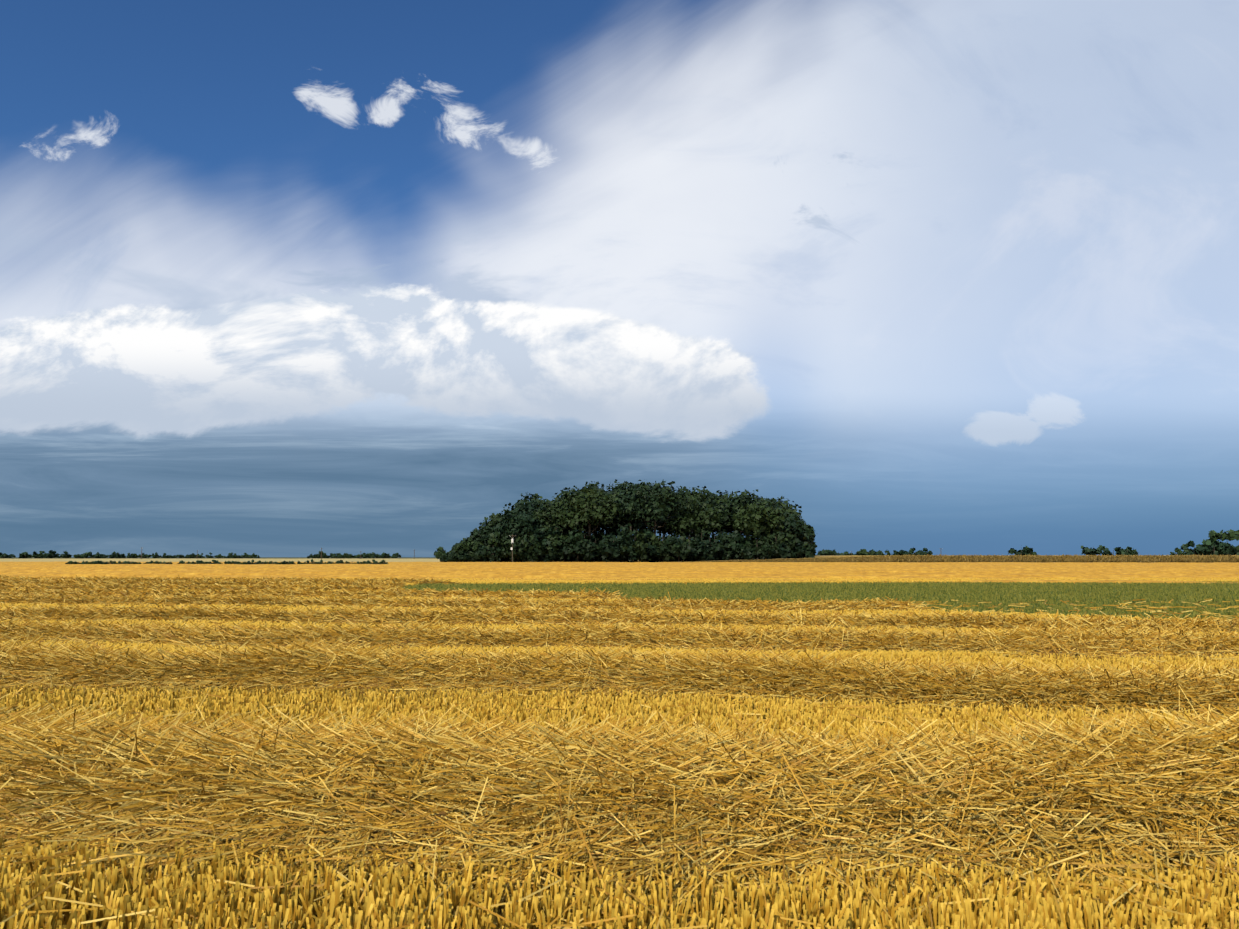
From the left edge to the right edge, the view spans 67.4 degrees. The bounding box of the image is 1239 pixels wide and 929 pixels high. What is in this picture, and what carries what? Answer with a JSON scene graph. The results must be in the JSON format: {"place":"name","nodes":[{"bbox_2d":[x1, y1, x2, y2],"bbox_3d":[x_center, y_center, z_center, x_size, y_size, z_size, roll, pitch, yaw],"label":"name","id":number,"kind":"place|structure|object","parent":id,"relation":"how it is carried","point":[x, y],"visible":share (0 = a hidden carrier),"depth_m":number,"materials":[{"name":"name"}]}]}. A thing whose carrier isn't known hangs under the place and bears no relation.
{"place":"outdoors","nodes":[
{"label":"outdoors","id":0,"kind":"place"},
{"bbox_2d":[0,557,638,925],"bbox_3d":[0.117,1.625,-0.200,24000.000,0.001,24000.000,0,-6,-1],"label":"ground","id":1,"kind":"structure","parent":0,"point":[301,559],"depth_m":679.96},
{"bbox_2d":[66,559,388,563],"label":"track shrubs","id":2,"kind":"object","parent":1,"relation":"on","point":[228,562],"depth_m":182.76,"materials":[{"name":"green plant"}]},
{"bbox_2d":[509,534,513,561],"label":"utility pole","id":3,"kind":"object","parent":1,"relation":"on","point":[512,540],"visible":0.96,"depth_m":281.83,"materials":[{"name":"wood"}]},
{"bbox_2d":[0,574,1238,928],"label":"loose straw","id":4,"kind":"object","parent":1,"relation":"on","point":[362,774],"visible":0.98,"depth_m":4.95,"materials":[{"name":"yellow plant"}]},
{"bbox_2d":[0,652,1238,928],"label":"stubble","id":5,"kind":"object","parent":1,"relation":"on","point":[406,906],"visible":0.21,"depth_m":3.95,"materials":[{"name":"yellow plant"}]},
{"bbox_2d":[0,561,1238,583],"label":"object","id":6,"kind":"object","parent":1,"relation":"on","point":[841,570],"visible":0.79,"depth_m":94.22,"materials":[{"name":"yellow plant"}]},
{"bbox_2d":[0,577,1238,660],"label":"stubble","id":7,"kind":"object","parent":1,"relation":"on","point":[145,646],"visible":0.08,"depth_m":19.61,"materials":[{"name":"yellow plant"}]},
{"bbox_2d":[0,581,1238,922],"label":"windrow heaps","id":8,"kind":"object","parent":1,"relation":"on","point":[834,647],"depth_m":4.85,"materials":[{"name":"yellow plant"}]},
{"bbox_2d":[0,529,1238,558],"bbox_3d":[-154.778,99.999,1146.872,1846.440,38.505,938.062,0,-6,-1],"label":"trees","id":9,"kind":"object","parent":1,"relation":"on","point":[1209,546],"materials":[{"name":"green plant"}]},
{"bbox_2d":[439,479,817,561],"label":"copse","id":10,"kind":"object","parent":1,"relation":"on","point":[537,521],"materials":[{"name":"green plant"}]},
{"bbox_2d":[400,581,1238,620],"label":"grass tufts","id":11,"kind":"object","parent":1,"relation":"on","point":[1097,594],"visible":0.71,"depth_m":36.34,"materials":[{"name":"green plant"}]},
{"bbox_2d":[680,554,1238,562],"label":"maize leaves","id":12,"kind":"object","parent":1,"relation":"on","point":[1148,558],"visible":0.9,"depth_m":272.62,"materials":[{"name":"green plant"}]},
{"bbox_2d":[0,0,1238,556],"label":"sky","id":13,"kind":"structure","parent":0,"point":[279,278],"materials":[{"name":"blue"}]},
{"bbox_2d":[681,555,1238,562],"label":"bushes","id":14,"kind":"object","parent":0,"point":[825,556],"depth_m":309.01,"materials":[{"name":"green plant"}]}
]}

